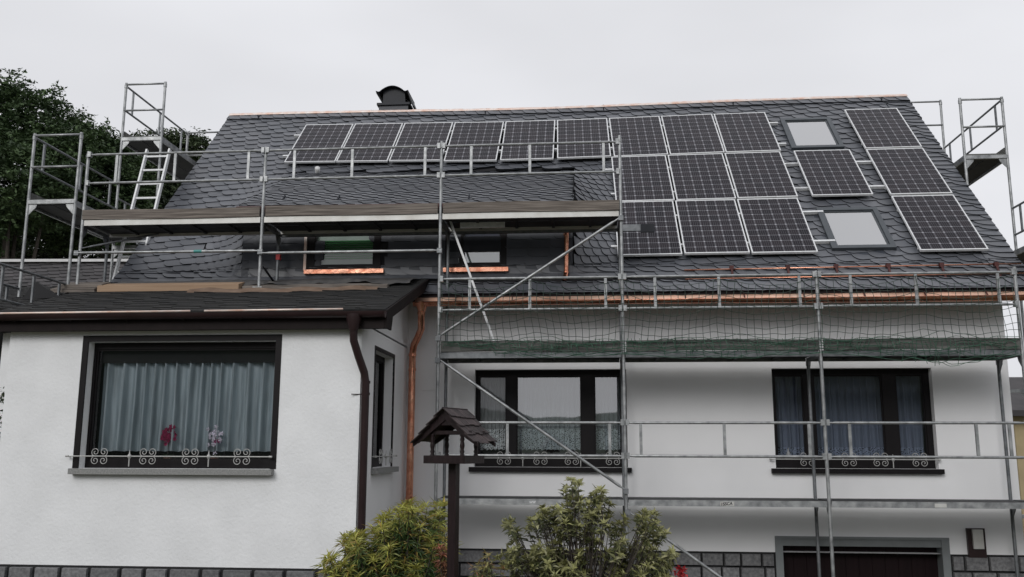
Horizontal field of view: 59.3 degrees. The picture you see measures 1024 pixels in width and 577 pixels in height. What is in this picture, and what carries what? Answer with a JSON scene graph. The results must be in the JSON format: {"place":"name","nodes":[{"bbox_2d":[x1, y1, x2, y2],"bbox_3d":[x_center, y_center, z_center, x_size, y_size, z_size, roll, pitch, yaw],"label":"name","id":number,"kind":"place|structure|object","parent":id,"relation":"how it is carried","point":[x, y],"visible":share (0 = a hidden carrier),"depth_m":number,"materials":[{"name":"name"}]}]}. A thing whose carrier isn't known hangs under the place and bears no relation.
{"place":"outdoors","nodes":[
{"label":"outdoors","id":0,"kind":"place"},
{"bbox_2d":[0,259,127,433],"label":"neighbour house","id":1,"kind":"structure","parent":0,"point":[91,270],"depth_m":28.64,"materials":[{"name":"stone"}]},
{"bbox_2d":[0,0,1023,376],"label":"sky","id":2,"kind":"structure","parent":0,"point":[216,59],"materials":[{"name":"white"}]},
{"bbox_2d":[1009,377,1023,533],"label":"neighbour house","id":3,"kind":"structure","parent":0,"point":[1017,401],"depth_m":23.62,"materials":[{"name":"beige paint"}]},
{"bbox_3d":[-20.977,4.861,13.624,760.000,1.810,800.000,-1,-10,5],"label":"ground","id":4,"kind":"structure","parent":0,"visible":0},
{"bbox_2d":[0,387,4,434],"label":"deciduous tree","id":5,"kind":"object","parent":4,"relation":"on","point":[2,395],"visible":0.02,"depth_m":16.65,"materials":[{"name":"green plant"}]},
{"bbox_2d":[0,68,111,258],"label":"deciduous tree","id":6,"kind":"object","parent":4,"relation":"on","point":[15,152],"visible":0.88,"depth_m":39.35,"materials":[{"name":"green plant"}]},
{"bbox_2d":[0,194,169,258],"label":"deciduous tree","id":7,"kind":"object","parent":4,"relation":"on","point":[43,255],"visible":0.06,"depth_m":44.68,"materials":[{"name":"green plant"}]},
{"bbox_2d":[16,107,162,258],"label":"deciduous tree","id":8,"kind":"object","parent":4,"relation":"on","point":[130,166],"visible":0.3,"depth_m":42.08,"materials":[{"name":"green plant"}]},
{"bbox_2d":[0,81,218,305],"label":"scaffold","id":9,"kind":"object","parent":4,"relation":"on","point":[68,211],"visible":0.61,"depth_m":14.82,"materials":[{"name":"metal"}]},
{"bbox_2d":[115,126,211,207],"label":"deciduous tree","id":10,"kind":"object","parent":4,"relation":"on","point":[195,143],"visible":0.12,"depth_m":47.54,"materials":[{"name":"green plant"}]},
{"bbox_2d":[311,495,461,576],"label":"narrow leaved shrub","id":11,"kind":"object","parent":4,"relation":"on","point":[396,553],"visible":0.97,"depth_m":6.19,"materials":[{"name":"green plant"}]},
{"bbox_2d":[432,543,446,576],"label":"red leaved plant","id":12,"kind":"object","parent":4,"relation":"on","point":[443,563],"visible":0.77,"depth_m":6.03,"materials":[{"name":"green plant"}]},
{"bbox_2d":[410,407,496,576],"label":"bird feeder","id":13,"kind":"object","parent":4,"relation":"on","point":[443,423],"visible":1,"depth_m":5.75,"materials":[{"name":"brown wood"}]},
{"bbox_2d":[468,549,508,576],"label":"garden plant","id":14,"kind":"object","parent":4,"relation":"on","point":[487,567],"visible":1,"depth_m":5.86,"materials":[{"name":"green plant"}]},
{"bbox_2d":[0,85,1023,576],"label":"house","id":15,"kind":"structure","parent":4,"relation":"on","point":[318,407],"depth_m":13.02,"materials":[{"name":"white paint"}]},
{"bbox_2d":[21,282,64,299],"bbox_3d":[-6.757,0.064,13.212,0.520,0.300,0.600,-1,-10,5],"label":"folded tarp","id":16,"kind":"object","parent":15,"relation":"on","point":[42,291],"visible":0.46,"depth_m":13.00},
{"bbox_2d":[50,282,110,291],"bbox_3d":[-6.361,-0.019,13.285,0.740,0.206,0.320,-1,-10,5],"label":"plank stack","id":17,"kind":"object","parent":15,"relation":"on","point":[82,287],"visible":0.79,"depth_m":13.17,"materials":[{"name":"wood"}]},
{"bbox_2d":[112,148,171,278],"bbox_3d":[-6.361,-1.054,15.363,0.470,3.070,0.967,-1,-10,5],"label":"ladder","id":18,"kind":"object","parent":15,"relation":"on","point":[135,198],"visible":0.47,"depth_m":15.66,"materials":[{"name":"metal"}]},
{"bbox_2d":[160,424,176,457],"bbox_3d":[-4.270,1.940,11.186,0.234,0.512,0.096,-1,-10,5],"label":"pot plant","id":19,"kind":"object","parent":15,"relation":"on","point":[166,434],"visible":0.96,"depth_m":11.19,"materials":[{"name":"red plant"}]},
{"bbox_2d":[97,282,244,291],"bbox_3d":[-4.978,-0.024,13.137,2.120,0.160,0.220,-1,-10,5],"label":"board","id":20,"kind":"object","parent":15,"relation":"on","point":[153,287],"visible":0.86,"depth_m":13.05,"materials":[{"name":"brown wood"}]},
{"bbox_2d":[65,334,281,474],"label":"window","id":21,"kind":"structure","parent":15,"relation":"in","point":[138,390],"depth_m":11.28,"materials":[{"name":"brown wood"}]},
{"bbox_2d":[206,425,223,457],"bbox_3d":[-3.673,1.935,11.139,0.233,0.509,0.108,-3,-11,19],"label":"pot plant","id":22,"kind":"object","parent":15,"relation":"on","point":[214,435],"visible":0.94,"depth_m":11.14,"materials":[{"name":"white plant"}]},
{"bbox_2d":[114,278,414,284],"bbox_3d":[-3.706,-0.095,13.548,4.550,0.286,0.947,-1,-10,5],"label":"roofing felt","id":23,"kind":"object","parent":15,"relation":"on","point":[388,281],"visible":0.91,"depth_m":13.24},
{"bbox_2d":[187,285,378,292],"bbox_3d":[-3.268,0.015,12.761,2.750,0.148,0.300,-1,-10,5],"label":"roofing felt","id":24,"kind":"object","parent":15,"relation":"on","point":[258,289],"visible":0.99,"depth_m":12.76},
{"bbox_2d":[242,283,389,288],"bbox_3d":[-2.836,-0.035,13.018,2.130,0.102,0.180,-1,-10,5],"label":"board","id":25,"kind":"object","parent":15,"relation":"on","point":[277,286],"visible":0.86,"depth_m":12.96,"materials":[{"name":"brown wood"}]},
{"bbox_2d":[284,124,353,163],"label":"solar panel","id":26,"kind":"object","parent":15,"relation":"attached to","point":[323,135],"visible":1,"depth_m":17.64,"materials":[{"name":"glass"}]},
{"bbox_2d":[303,236,383,273],"bbox_3d":[-2.578,-0.568,14.502,1.290,0.865,1.090,-1,-10,5],"label":"window","id":27,"kind":"structure","parent":15,"relation":"in","point":[370,263],"depth_m":14.06,"materials":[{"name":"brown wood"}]},
{"bbox_2d":[336,123,402,162],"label":"solar panel","id":28,"kind":"object","parent":15,"relation":"attached to","point":[373,134],"visible":1,"depth_m":17.52,"materials":[{"name":"black glass"}]},
{"bbox_2d":[371,345,398,473],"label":"window","id":29,"kind":"structure","parent":15,"relation":"in","point":[377,456],"depth_m":12.56,"materials":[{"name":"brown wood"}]},
{"bbox_2d":[389,122,452,161],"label":"solar panel","id":30,"kind":"object","parent":15,"relation":"attached to","point":[419,134],"visible":0.85,"depth_m":17.44,"materials":[{"name":"black glass"}]},
{"bbox_2d":[444,121,503,161],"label":"solar panel","id":31,"kind":"object","parent":15,"relation":"attached to","point":[476,132],"visible":0.96,"depth_m":17.31,"materials":[{"name":"black glass"}]},
{"bbox_2d":[443,224,507,272],"bbox_3d":[-0.516,-0.572,14.327,1.070,0.825,1.090,-1,-10,5],"label":"window","id":32,"kind":"structure","parent":15,"relation":"in","point":[479,250],"depth_m":13.85,"materials":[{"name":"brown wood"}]},
{"bbox_2d":[500,120,554,160],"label":"solar panel","id":33,"kind":"object","parent":15,"relation":"attached to","point":[536,131],"visible":1,"depth_m":17.22,"materials":[{"name":"black glass"}]},
{"bbox_2d":[469,370,631,472],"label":"window","id":34,"kind":"structure","parent":15,"relation":"in","point":[537,395],"depth_m":13.71,"materials":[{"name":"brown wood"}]},
{"bbox_2d":[557,118,610,159],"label":"solar panel","id":35,"kind":"object","parent":15,"relation":"attached to","point":[577,130],"visible":1,"depth_m":17.14,"materials":[{"name":"black glass"}]},
{"bbox_2d":[609,116,667,156],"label":"solar panel","id":36,"kind":"object","parent":15,"relation":"attached to","point":[642,136],"visible":1,"depth_m":17.06,"materials":[{"name":"black glass"}]},
{"bbox_2d":[611,155,674,201],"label":"solar panel","id":37,"kind":"object","parent":15,"relation":"attached to","point":[645,178],"visible":0.83,"depth_m":15.74,"materials":[{"name":"black glass"}]},
{"bbox_2d":[616,200,681,256],"bbox_3d":[2.170,-0.983,14.512,0.985,1.585,0.037,-1,-53,5],"label":"solar panel","id":38,"kind":"object","parent":15,"relation":"attached to","point":[663,239],"visible":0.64,"depth_m":14.38,"materials":[{"name":"black glass"}]},
{"bbox_2d":[661,114,724,154],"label":"solar panel","id":39,"kind":"object","parent":15,"relation":"attached to","point":[693,134],"visible":1,"depth_m":16.97,"materials":[{"name":"black glass"}]},
{"bbox_2d":[668,153,735,199],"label":"solar panel","id":40,"kind":"object","parent":15,"relation":"attached to","point":[700,176],"visible":1,"depth_m":15.68,"materials":[{"name":"black glass"}]},
{"bbox_2d":[675,199,749,254],"bbox_3d":[3.187,-1.002,14.431,0.985,1.585,0.035,-1,-54,4],"label":"solar panel","id":41,"kind":"object","parent":15,"relation":"attached to","point":[711,227],"visible":1,"depth_m":14.37,"materials":[{"name":"black glass"}]},
{"bbox_2d":[714,112,780,152],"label":"solar panel","id":42,"kind":"object","parent":15,"relation":"attached to","point":[745,132],"visible":1,"depth_m":16.90,"materials":[{"name":"black glass"}]},
{"bbox_2d":[724,151,797,198],"bbox_3d":[4.306,-1.982,15.653,0.985,1.585,0.035,-1,-54,4],"label":"solar panel","id":43,"kind":"object","parent":15,"relation":"attached to","point":[756,175],"visible":1,"depth_m":15.59,"materials":[{"name":"black glass"}]},
{"bbox_2d":[737,198,817,254],"bbox_3d":[4.204,-1.014,14.353,0.985,1.585,0.036,-1,-53,5],"label":"solar panel","id":44,"kind":"object","parent":15,"relation":"attached to","point":[776,226],"visible":1,"depth_m":14.29,"materials":[{"name":"black glass"}]},
{"bbox_2d":[793,149,872,196],"bbox_3d":[5.530,-2.012,15.573,0.985,1.585,0.035,-1,-54,4],"label":"solar panel","id":45,"kind":"object","parent":15,"relation":"attached to","point":[830,173],"visible":1,"depth_m":15.51,"materials":[{"name":"black glass"}]},
{"bbox_2d":[769,368,944,473],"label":"window","id":46,"kind":"structure","parent":15,"relation":"in","point":[850,394],"depth_m":13.28,"materials":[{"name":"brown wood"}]},
{"bbox_2d":[775,536,951,576],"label":"garage door","id":47,"kind":"structure","parent":15,"relation":"in","point":[788,564],"depth_m":12.80,"materials":[{"name":"brown wood"}]},
{"bbox_2d":[844,108,921,149],"bbox_3d":[6.886,-2.988,16.769,0.985,1.585,0.035,-1,-54,5],"label":"solar panel","id":48,"kind":"object","parent":15,"relation":"attached to","point":[883,128],"visible":1,"depth_m":16.72,"materials":[{"name":"black glass"}]},
{"bbox_2d":[866,148,951,195],"bbox_3d":[6.787,-2.020,15.458,0.985,1.585,0.035,-1,-54,5],"label":"solar panel","id":49,"kind":"object","parent":15,"relation":"attached to","point":[906,171],"visible":1,"depth_m":15.39,"materials":[{"name":"black glass"}]},
{"bbox_2d":[891,194,988,251],"bbox_3d":[6.689,-1.046,14.151,0.985,1.585,0.035,-1,-53,5],"label":"solar panel","id":50,"kind":"object","parent":15,"relation":"attached to","point":[937,223],"visible":1,"depth_m":14.09,"materials":[{"name":"black glass"}]},
{"bbox_2d":[69,135,1023,576],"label":"scaffold","id":51,"kind":"object","parent":4,"relation":"on","point":[519,217],"visible":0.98,"depth_m":12.75,"materials":[{"name":"metal"}]},
{"bbox_2d":[449,221,494,340],"bbox_3d":[-0.567,-0.081,13.098,0.748,1.950,0.075,-1,-10,5],"label":"aluminium rail","id":52,"kind":"object","parent":51,"relation":"on","point":[468,270],"visible":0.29,"depth_m":13.09,"materials":[{"name":"silver metal"}]},
{"bbox_2d":[460,222,504,228],"bbox_3d":[-0.434,-0.932,13.248,0.660,0.080,0.040,-1,-10,5],"label":"aluminium rail","id":53,"kind":"object","parent":51,"relation":"on","point":[483,225],"visible":1,"depth_m":13.23,"materials":[{"name":"grey metal"}]},
{"bbox_2d":[438,275,1021,365],"bbox_3d":[2.870,0.456,12.297,7.852,1.241,0.076,-1,-10,5],"label":"safety net","id":54,"kind":"object","parent":51,"relation":"hanging from","point":[765,342],"visible":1,"depth_m":12.25,"materials":[{"name":"fabric"}]},
{"bbox_2d":[491,476,679,576],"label":"variegated shrub","id":55,"kind":"object","parent":4,"relation":"on","point":[550,560],"visible":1,"depth_m":6.49,"materials":[{"name":"green plant"}]},
{"bbox_2d":[674,565,687,576],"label":"red flower","id":56,"kind":"object","parent":4,"relation":"on","point":[680,572],"visible":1,"depth_m":6.89,"materials":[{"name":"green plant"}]},
{"bbox_2d":[910,96,1023,517],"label":"scaffold","id":57,"kind":"object","parent":4,"relation":"on","point":[972,168],"visible":0.41,"depth_m":15.57,"materials":[{"name":"metal"}]}
]}

